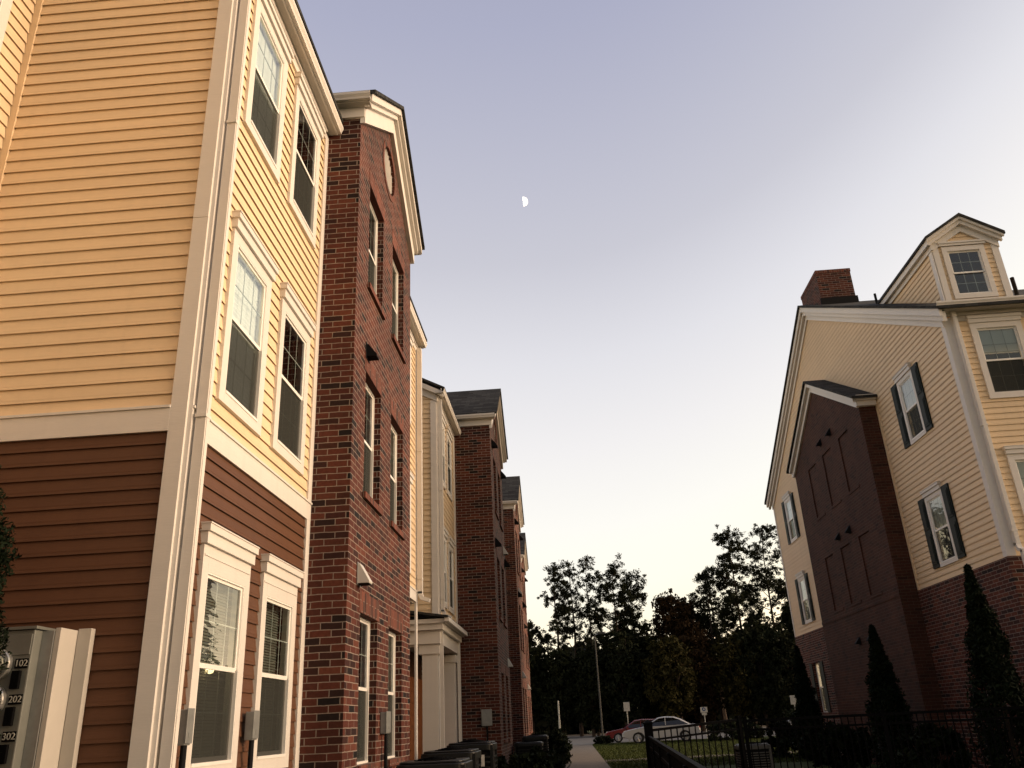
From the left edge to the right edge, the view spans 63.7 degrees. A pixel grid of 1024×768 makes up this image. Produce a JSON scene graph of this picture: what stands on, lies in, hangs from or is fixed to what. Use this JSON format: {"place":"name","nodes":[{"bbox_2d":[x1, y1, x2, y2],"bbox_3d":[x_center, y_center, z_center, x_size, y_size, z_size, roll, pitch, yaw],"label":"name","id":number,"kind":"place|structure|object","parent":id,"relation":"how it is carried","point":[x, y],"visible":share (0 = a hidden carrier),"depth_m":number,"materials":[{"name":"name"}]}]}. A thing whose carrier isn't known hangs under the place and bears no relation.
{"place":"outdoors","nodes":[
{"label":"outdoors","id":0,"kind":"place"},
{"bbox_2d":[566,744,609,767],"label":"sidewalk","id":1,"kind":"structure","parent":0,"point":[586,756],"depth_m":36.22,"materials":[{"name":"concrete"}]},
{"bbox_2d":[297,0,1023,658],"label":"sky","id":2,"kind":"structure","parent":0,"point":[685,170],"materials":[{"name":"blue"}]},
{"bbox_2d":[567,727,774,744],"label":"parking lot","id":3,"kind":"structure","parent":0,"point":[582,740],"depth_m":67.37,"materials":[{"name":"grey asphalt"}]},
{"bbox_2d":[534,646,581,733],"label":"broadleaf tree","id":4,"kind":"object","parent":3,"relation":"on","point":[560,673],"visible":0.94,"depth_m":86.79,"materials":[{"name":"green plant"}]},
{"bbox_2d":[536,559,583,734],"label":"pine tree","id":5,"kind":"object","parent":3,"relation":"on","point":[561,610],"visible":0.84,"depth_m":92.69,"materials":[{"name":"green plant"}]},
{"bbox_2d":[557,560,592,736],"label":"pine tree","id":6,"kind":"object","parent":3,"relation":"on","point":[580,616],"visible":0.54,"depth_m":95.32,"materials":[{"name":"green plant"}]},
{"bbox_2d":[564,645,611,736],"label":"broadleaf tree","id":7,"kind":"object","parent":3,"relation":"on","point":[587,708],"visible":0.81,"depth_m":85.67,"materials":[{"name":"green plant"}]},
{"bbox_2d":[572,555,606,735],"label":"pine tree","id":8,"kind":"object","parent":3,"relation":"on","point":[581,565],"visible":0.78,"depth_m":94.44,"materials":[{"name":"green plant"}]},
{"bbox_2d":[594,632,604,735],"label":"street lamp","id":9,"kind":"object","parent":3,"relation":"on","point":[598,682],"visible":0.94,"depth_m":67.35,"materials":[{"name":"grey metal"}]},
{"bbox_2d":[584,552,640,725],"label":"pine tree","id":10,"kind":"object","parent":3,"relation":"on","point":[615,626],"visible":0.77,"depth_m":91.55,"materials":[{"name":"green plant"}]},
{"bbox_2d":[593,630,654,728],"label":"broadleaf tree","id":11,"kind":"object","parent":3,"relation":"on","point":[623,684],"visible":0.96,"depth_m":84.99,"materials":[{"name":"green plant"}]},
{"bbox_2d":[623,702,629,741],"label":"parking sign","id":12,"kind":"object","parent":3,"relation":"on","point":[626,706],"visible":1,"depth_m":61.49,"materials":[{"name":"grey metal"}]},
{"bbox_2d":[605,719,653,742],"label":"parked car","id":13,"kind":"object","parent":3,"relation":"on","point":[616,735],"visible":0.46,"depth_m":59.41,"materials":[{"name":"red paint"}]},
{"bbox_2d":[613,568,656,718],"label":"pine tree","id":14,"kind":"object","parent":3,"relation":"on","point":[640,596],"visible":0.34,"depth_m":94.76,"materials":[{"name":"green plant"}]},
{"bbox_2d":[626,621,662,718],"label":"broadleaf tree","id":15,"kind":"object","parent":3,"relation":"on","point":[649,712],"visible":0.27,"depth_m":88.68,"materials":[{"name":"green plant"}]},
{"bbox_2d":[622,716,700,743],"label":"parked car","id":16,"kind":"object","parent":3,"relation":"on","point":[637,735],"visible":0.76,"depth_m":54.03,"materials":[{"name":"grey paint"}]},
{"bbox_2d":[636,634,698,717],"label":"broadleaf tree","id":17,"kind":"object","parent":3,"relation":"on","point":[667,681],"visible":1,"depth_m":82.73,"materials":[{"name":"green plant"}]},
{"bbox_2d":[645,588,705,718],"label":"broadleaf tree","id":18,"kind":"object","parent":3,"relation":"on","point":[669,617],"visible":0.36,"depth_m":91.69,"materials":[{"name":"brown plant"}]},
{"bbox_2d":[676,596,718,729],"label":"broadleaf tree","id":19,"kind":"object","parent":3,"relation":"on","point":[701,616],"visible":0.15,"depth_m":93.36,"materials":[{"name":"green plant"}]},
{"bbox_2d":[673,618,728,731],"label":"broadleaf tree","id":20,"kind":"object","parent":3,"relation":"on","point":[701,647],"visible":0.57,"depth_m":85.49,"materials":[{"name":"green plant"}]},
{"bbox_2d":[700,707,707,738],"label":"parking sign","id":21,"kind":"object","parent":3,"relation":"on","point":[703,709],"visible":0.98,"depth_m":59.29,"materials":[{"name":"grey metal"}]},
{"bbox_2d":[687,569,730,719],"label":"pine tree","id":22,"kind":"object","parent":3,"relation":"on","point":[698,605],"visible":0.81,"depth_m":91.64,"materials":[{"name":"green plant"}]},
{"bbox_2d":[695,565,737,719],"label":"pine tree","id":23,"kind":"object","parent":3,"relation":"on","point":[709,598],"visible":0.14,"depth_m":97.70,"materials":[{"name":"green plant"}]},
{"bbox_2d":[705,632,761,718],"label":"broadleaf tree","id":24,"kind":"object","parent":3,"relation":"on","point":[733,695],"visible":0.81,"depth_m":84.52,"materials":[{"name":"green plant"}]},
{"bbox_2d":[709,524,771,723],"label":"pine tree","id":25,"kind":"object","parent":3,"relation":"on","point":[732,600],"visible":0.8,"depth_m":91.27,"materials":[{"name":"green plant"}]},
{"bbox_2d":[731,619,789,727],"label":"broadleaf tree","id":26,"kind":"object","parent":3,"relation":"on","point":[765,702],"visible":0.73,"depth_m":84.22,"materials":[{"name":"green plant"}]},
{"bbox_2d":[739,523,786,717],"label":"pine tree","id":27,"kind":"object","parent":3,"relation":"on","point":[757,553],"visible":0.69,"depth_m":93.75,"materials":[{"name":"green plant"}]},
{"bbox_2d":[772,545,788,610],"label":"pine tree","id":28,"kind":"object","parent":3,"relation":"on","point":[783,590],"visible":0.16,"depth_m":92.01,"materials":[{"name":"green plant"}]},
{"bbox_2d":[790,695,795,706],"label":"parking sign","id":29,"kind":"object","parent":3,"relation":"on","point":[792,699],"visible":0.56,"depth_m":60.45,"materials":[{"name":"grey metal"}]},
{"bbox_2d":[776,598,822,685],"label":"broadleaf tree","id":30,"kind":"object","parent":3,"relation":"on","point":[786,618],"visible":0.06,"depth_m":87.96,"materials":[{"name":"green plant"}]},
{"bbox_2d":[588,725,760,767],"bbox_3d":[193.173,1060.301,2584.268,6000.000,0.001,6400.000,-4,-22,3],"label":"ground","id":31,"kind":"structure","parent":0,"point":[606,759],"depth_m":44.02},
{"bbox_2d":[0,444,21,752],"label":"arborvitae","id":32,"kind":"object","parent":31,"relation":"on","point":[5,541],"visible":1,"depth_m":5.04,"materials":[{"name":"green plant"}]},
{"bbox_2d":[0,0,343,767],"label":"townhouse","id":33,"kind":"structure","parent":31,"relation":"on","point":[162,208],"depth_m":7.58,"materials":[{"name":"yellow paint"}]},
{"bbox_2d":[0,0,12,50],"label":"window","id":34,"kind":"structure","parent":33,"relation":"in","point":[5,5],"depth_m":8.11,"materials":[{"name":"white plastic"}]},
{"bbox_2d":[0,626,95,767],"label":"electric meter cabinet","id":35,"kind":"object","parent":33,"relation":"attached to","point":[44,677],"visible":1,"depth_m":5.78,"materials":[{"name":"grey metal"}]},
{"bbox_2d":[177,708,194,767],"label":"cable box","id":36,"kind":"object","parent":33,"relation":"attached to","point":[185,733],"visible":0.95,"depth_m":6.14,"materials":[{"name":"grey metal"}]},
{"bbox_2d":[184,521,259,767],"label":"window","id":37,"kind":"structure","parent":33,"relation":"in","point":[227,559],"depth_m":7.08,"materials":[{"name":"white plastic"}]},
{"bbox_2d":[214,210,279,436],"bbox_3d":[-2.666,-0.574,8.223,0.208,1.962,1.146,-4,-22,3],"label":"window","id":38,"kind":"structure","parent":33,"relation":"in","point":[251,271],"depth_m":8.23,"materials":[{"name":"white plastic"}]},
{"bbox_2d":[244,710,259,767],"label":"cable box","id":39,"kind":"object","parent":33,"relation":"attached to","point":[252,721],"visible":1,"depth_m":7.42,"materials":[{"name":"grey metal"}]},
{"bbox_2d":[242,0,294,183],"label":"window","id":40,"kind":"structure","parent":33,"relation":"in","point":[271,51],"depth_m":9.45,"materials":[{"name":"white plastic"}]},
{"bbox_2d":[251,553,304,767],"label":"window","id":41,"kind":"structure","parent":33,"relation":"in","point":[280,580],"depth_m":8.40,"materials":[{"name":"white plastic"}]},
{"bbox_2d":[269,282,316,475],"bbox_3d":[-2.548,-0.035,9.542,0.168,1.962,1.146,-4,-22,3],"label":"window","id":42,"kind":"structure","parent":33,"relation":"in","point":[289,413],"depth_m":9.51,"materials":[{"name":"white plastic"}]},
{"bbox_2d":[286,71,326,248],"bbox_3d":[-2.690,-2.878,10.717,0.168,1.962,1.146,-4,-22,3],"label":"window","id":43,"kind":"structure","parent":33,"relation":"in","point":[303,186],"depth_m":10.71,"materials":[{"name":"white plastic"}]},
{"bbox_2d":[200,89,424,767],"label":"townhouse","id":44,"kind":"structure","parent":31,"relation":"on","point":[356,675],"depth_m":11.21,"materials":[{"name":"red brick"}]},
{"bbox_2d":[357,617,369,764],"bbox_3d":[-1.920,3.759,10.172,0.115,1.700,0.950,-4,-22,3],"label":"window","id":45,"kind":"structure","parent":44,"relation":"in","point":[363,691],"depth_m":10.46,"materials":[{"name":"white plastic"}]},
{"bbox_2d":[357,562,371,586],"bbox_3d":[-1.798,2.322,10.080,0.155,0.272,0.187,-4,-22,3],"label":"dryer vent hood","id":46,"kind":"object","parent":44,"relation":"attached to","point":[363,578],"visible":1,"depth_m":10.00,"materials":[{"name":"grey plastic"}]},
{"bbox_2d":[363,384,374,497],"bbox_3d":[-2.068,0.796,11.397,0.115,1.700,0.950,-4,-22,3],"label":"window","id":47,"kind":"structure","parent":44,"relation":"in","point":[369,443],"depth_m":11.74,"materials":[{"name":"white glass"}]},
{"bbox_2d":[368,202,377,293],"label":"window","id":48,"kind":"structure","parent":44,"relation":"in","point":[372,264],"depth_m":12.99,"materials":[{"name":"white plastic"}]},
{"bbox_2d":[380,711,390,767],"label":"cable box","id":49,"kind":"object","parent":44,"relation":"attached to","point":[385,723],"visible":1,"depth_m":10.68,"materials":[{"name":"grey metal"}]},
{"bbox_2d":[388,631,395,757],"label":"window","id":50,"kind":"structure","parent":44,"relation":"in","point":[392,637],"depth_m":12.07,"materials":[{"name":"white plastic"}]},
{"bbox_2d":[390,424,396,523],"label":"window","id":51,"kind":"structure","parent":44,"relation":"in","point":[393,467],"depth_m":13.35,"materials":[{"name":"white plastic"}]},
{"bbox_2d":[392,261,397,340],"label":"window","id":52,"kind":"structure","parent":44,"relation":"in","point":[395,273],"depth_m":14.55,"materials":[{"name":"white plastic"}]},
{"bbox_2d":[410,296,430,759],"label":"townhouse","id":53,"kind":"structure","parent":31,"relation":"on","point":[418,341],"depth_m":17.26,"materials":[{"name":"yellow paint"}]},
{"bbox_2d":[410,470,413,573],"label":"window","id":54,"kind":"structure","parent":53,"relation":"in","point":[411,475],"depth_m":16.46,"materials":[{"name":"white plastic"}]},
{"bbox_2d":[410,331,413,424],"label":"window","id":55,"kind":"structure","parent":53,"relation":"in","point":[411,337],"depth_m":17.63,"materials":[{"name":"white plastic"}]},
{"bbox_2d":[410,378,467,759],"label":"townhouse","id":56,"kind":"structure","parent":31,"relation":"on","point":[442,632],"depth_m":20.68,"materials":[{"name":"yellow paint"}]},
{"bbox_2d":[410,677,422,759],"bbox_3d":[-2.387,8.611,20.347,0.075,2.550,1.950,-4,-22,3],"label":"door","id":57,"kind":"structure","parent":56,"relation":"in","point":[420,717],"depth_m":20.35,"materials":[{"name":"orange paint"}]},
{"bbox_2d":[438,411,446,489],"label":"window","id":58,"kind":"structure","parent":56,"relation":"in","point":[444,421],"depth_m":22.10,"materials":[{"name":"white plastic"}]},
{"bbox_2d":[440,526,448,608],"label":"window","id":59,"kind":"structure","parent":56,"relation":"in","point":[446,533],"depth_m":20.97,"materials":[{"name":"white plastic"}]},
{"bbox_2d":[445,425,452,501],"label":"window","id":60,"kind":"structure","parent":56,"relation":"in","point":[449,436],"depth_m":23.03,"materials":[{"name":"white plastic"}]},
{"bbox_2d":[447,535,454,614],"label":"window","id":61,"kind":"structure","parent":56,"relation":"in","point":[451,543],"depth_m":21.87,"materials":[{"name":"white plastic"}]},
{"bbox_2d":[447,388,512,763],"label":"townhouse","id":62,"kind":"structure","parent":31,"relation":"on","point":[480,450],"depth_m":23.49,"materials":[{"name":"red brick"}]},
{"bbox_2d":[481,709,491,740],"bbox_3d":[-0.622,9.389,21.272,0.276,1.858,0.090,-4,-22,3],"label":"cable box","id":63,"kind":"object","parent":62,"relation":"attached to","point":[486,715],"visible":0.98,"depth_m":21.50,"materials":[{"name":"grey metal"}]},
{"bbox_2d":[502,476,529,753],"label":"townhouse","id":64,"kind":"structure","parent":31,"relation":"on","point":[513,518],"depth_m":33.45,"materials":[{"name":"red brick"}]},
{"bbox_2d":[519,533,532,734],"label":"townhouse","id":65,"kind":"structure","parent":31,"relation":"on","point":[524,558],"depth_m":46.22,"materials":[{"name":"red brick"}]},
{"bbox_2d":[527,619,551,733],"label":"broadleaf tree","id":66,"kind":"object","parent":31,"relation":"on","point":[536,658],"visible":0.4,"depth_m":88.80,"materials":[{"name":"green plant"}]},
{"bbox_2d":[647,736,705,767],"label":"picket fence","id":67,"kind":"object","parent":31,"relation":"on","point":[662,755],"visible":1,"depth_m":9.27,"materials":[{"name":"black metal"}]},
{"bbox_2d":[534,621,822,734],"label":"wood","id":68,"kind":"object","parent":31,"relation":"on","point":[542,725],"visible":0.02,"depth_m":100.47,"materials":[{"name":"green plant"}]},
{"label":"flower bed","id":69,"kind":"structure","parent":31,"relation":"on","visible":0},
{"bbox_2d":[396,756,472,767],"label":"air conditioner","id":70,"kind":"object","parent":69,"relation":"on","point":[438,762],"visible":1,"depth_m":9.91,"materials":[{"name":"plastic"}]},
{"bbox_2d":[421,747,480,767],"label":"air conditioner","id":71,"kind":"object","parent":69,"relation":"on","point":[473,755],"visible":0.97,"depth_m":12.51,"materials":[{"name":"black plastic"}]},
{"bbox_2d":[447,739,497,767],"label":"air conditioner","id":72,"kind":"object","parent":69,"relation":"on","point":[488,749],"visible":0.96,"depth_m":14.70,"materials":[{"name":"black metal"}]},
{"bbox_2d":[497,752,520,767],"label":"shrub","id":73,"kind":"object","parent":69,"relation":"on","point":[502,761],"visible":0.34,"depth_m":19.78,"materials":[{"name":"green plant"}]},
{"bbox_2d":[514,741,542,754],"bbox_3d":[0.527,11.311,24.791,1.000,1.088,1.000,-4,-22,3],"label":"air conditioner","id":74,"kind":"object","parent":69,"relation":"on","point":[522,747],"visible":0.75,"depth_m":24.56,"materials":[{"name":"black plastic"}]},
{"bbox_2d":[505,751,553,767],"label":"shrub","id":75,"kind":"object","parent":69,"relation":"on","point":[538,759],"visible":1,"depth_m":17.65,"materials":[{"name":"green plant"}]},
{"bbox_2d":[522,734,548,750],"bbox_3d":[0.789,12.143,27.030,1.000,1.237,1.000,-4,-22,3],"label":"air conditioner","id":76,"kind":"object","parent":69,"relation":"on","point":[539,737],"visible":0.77,"depth_m":26.82,"materials":[{"name":"black plastic"}]},
{"bbox_2d":[530,745,564,767],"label":"shrub","id":77,"kind":"object","parent":69,"relation":"on","point":[556,763],"visible":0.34,"depth_m":21.75,"materials":[{"name":"green plant"}]},
{"bbox_2d":[540,733,566,757],"bbox_3d":[1.219,12.909,28.786,1.381,1.348,1.505,14,-28,-35],"label":"shrub","id":78,"kind":"object","parent":69,"relation":"on","point":[553,740],"visible":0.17,"depth_m":28.76,"materials":[{"name":"green plant"}]},
{"bbox_2d":[543,750,565,766],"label":"shrub","id":79,"kind":"object","parent":69,"relation":"on","point":[552,752],"visible":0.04,"depth_m":23.64,"materials":[{"name":"green plant"}]},
{"bbox_2d":[537,728,572,763],"bbox_3d":[1.505,14.552,32.917,1.829,1.475,1.586,-4,-22,3],"label":"shrub","id":80,"kind":"object","parent":69,"relation":"on","point":[568,755],"visible":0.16,"depth_m":32.75,"materials":[{"name":"green plant"}]},
{"bbox_2d":[605,751,795,761],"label":"side path","id":81,"kind":"structure","parent":0,"point":[693,757],"depth_m":33.26,"materials":[{"name":"concrete"}]},
{"bbox_2d":[592,736,886,767],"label":"lawn","id":82,"kind":"structure","parent":0,"point":[797,764],"depth_m":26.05,"materials":[{"name":"green plant"}]},
{"bbox_2d":[593,735,613,743],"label":"shrub","id":83,"kind":"object","parent":82,"relation":"on","point":[604,739],"visible":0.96,"depth_m":57.27,"materials":[{"name":"green plant"}]},
{"bbox_2d":[643,720,653,767],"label":"corner post","id":84,"kind":"object","parent":82,"relation":"on","point":[648,728],"visible":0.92,"depth_m":14.94,"materials":[{"name":"black metal"}]},
{"bbox_2d":[653,715,747,767],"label":"picket fence","id":85,"kind":"object","parent":82,"relation":"on","point":[741,741],"visible":0.81,"depth_m":15.29,"materials":[{"name":"black metal"}]},
{"bbox_2d":[705,718,744,740],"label":"shrub","id":86,"kind":"object","parent":82,"relation":"on","point":[716,728],"visible":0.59,"depth_m":51.41,"materials":[{"name":"green plant"}]},
{"bbox_2d":[729,716,765,738],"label":"shrub","id":87,"kind":"object","parent":82,"relation":"on","point":[753,733],"visible":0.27,"depth_m":52.10,"materials":[{"name":"green plant"}]},
{"bbox_2d":[734,742,773,767],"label":"air conditioner","id":88,"kind":"object","parent":82,"relation":"on","point":[762,755],"visible":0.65,"depth_m":18.92,"materials":[{"name":"metal"}]},
{"bbox_2d":[760,721,800,757],"bbox_3d":[10.030,13.065,30.274,1.603,1.436,1.565,8,-25,-25],"label":"shrub","id":89,"kind":"object","parent":82,"relation":"on","point":[781,742],"visible":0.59,"depth_m":30.07,"materials":[{"name":"green plant"}]},
{"bbox_2d":[777,708,795,726],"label":"shrub","id":90,"kind":"object","parent":82,"relation":"on","point":[786,714],"visible":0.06,"depth_m":54.93,"materials":[{"name":"green plant"}]},
{"bbox_2d":[791,645,825,760],"bbox_3d":[9.881,10.797,27.777,1.268,3.876,1.429,-4,-22,3],"label":"arborvitae","id":91,"kind":"object","parent":82,"relation":"on","point":[804,694],"visible":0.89,"depth_m":27.68,"materials":[{"name":"green plant"}]},
{"bbox_2d":[792,720,857,766],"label":"shrub","id":92,"kind":"object","parent":82,"relation":"on","point":[814,744],"visible":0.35,"depth_m":24.65,"materials":[{"name":"green plant"}]},
{"bbox_2d":[822,722,884,767],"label":"shrub","id":93,"kind":"object","parent":82,"relation":"on","point":[848,746],"visible":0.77,"depth_m":22.33,"materials":[{"name":"green plant"}]},
{"bbox_2d":[741,706,1023,767],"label":"picket fence","id":94,"kind":"object","parent":82,"relation":"on","point":[883,714],"visible":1,"depth_m":14.98,"materials":[{"name":"black metal"}]},
{"bbox_2d":[864,624,922,767],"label":"arborvitae","id":95,"kind":"object","parent":82,"relation":"on","point":[881,681],"visible":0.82,"depth_m":20.50,"materials":[{"name":"green plant"}]},
{"bbox_2d":[894,722,975,767],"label":"shrub","id":96,"kind":"object","parent":82,"relation":"on","point":[933,748],"visible":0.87,"depth_m":17.48,"materials":[{"name":"green plant"}]},
{"bbox_2d":[962,564,1023,767],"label":"arborvitae","id":97,"kind":"object","parent":82,"relation":"on","point":[987,642],"visible":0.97,"depth_m":15.39,"materials":[{"name":"green plant"}]},
{"bbox_2d":[764,213,1023,767],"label":"apartment house","id":98,"kind":"structure","parent":0,"point":[894,497],"depth_m":21.32,"materials":[{"name":"yellow paint"}]},
{"bbox_2d":[781,491,797,542],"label":"window","id":99,"kind":"structure","parent":98,"relation":"in","point":[786,497],"depth_m":32.63,"materials":[{"name":"white glass"}]},
{"bbox_2d":[795,570,812,623],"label":"window","id":100,"kind":"structure","parent":98,"relation":"in","point":[799,576],"depth_m":31.45,"materials":[{"name":"white glass"}]},
{"bbox_2d":[815,663,827,711],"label":"window","id":101,"kind":"structure","parent":98,"relation":"in","point":[821,688],"depth_m":30.38,"materials":[{"name":"white plastic"}]},
{"bbox_2d":[892,362,926,444],"bbox_3d":[10.138,0.508,20.916,0.214,1.872,1.056,-4,-22,3],"label":"window","id":102,"kind":"structure","parent":98,"relation":"in","point":[903,379],"depth_m":21.00,"materials":[{"name":"white plastic"}]},
{"bbox_2d":[919,481,958,566],"bbox_3d":[10.281,3.361,19.737,0.214,1.872,1.056,-4,-22,3],"label":"window","id":103,"kind":"structure","parent":98,"relation":"in","point":[932,495],"depth_m":19.81,"materials":[{"name":"white glass"}]},
{"bbox_2d":[940,244,998,299],"bbox_3d":[11.142,-2.720,20.129,1.020,1.440,0.136,-4,-22,3],"label":"window","id":104,"kind":"structure","parent":98,"relation":"in","point":[988,276],"depth_m":20.10,"materials":[{"name":"white plastic"}]},
{"bbox_2d":[966,312,1023,398],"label":"window","id":105,"kind":"structure","parent":98,"relation":"in","point":[994,333],"depth_m":18.61,"materials":[{"name":"white plastic"}]},
{"bbox_2d":[1002,445,1023,516],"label":"window","id":106,"kind":"structure","parent":98,"relation":"in","point":[1014,454],"depth_m":17.55,"materials":[{"name":"white plastic"}]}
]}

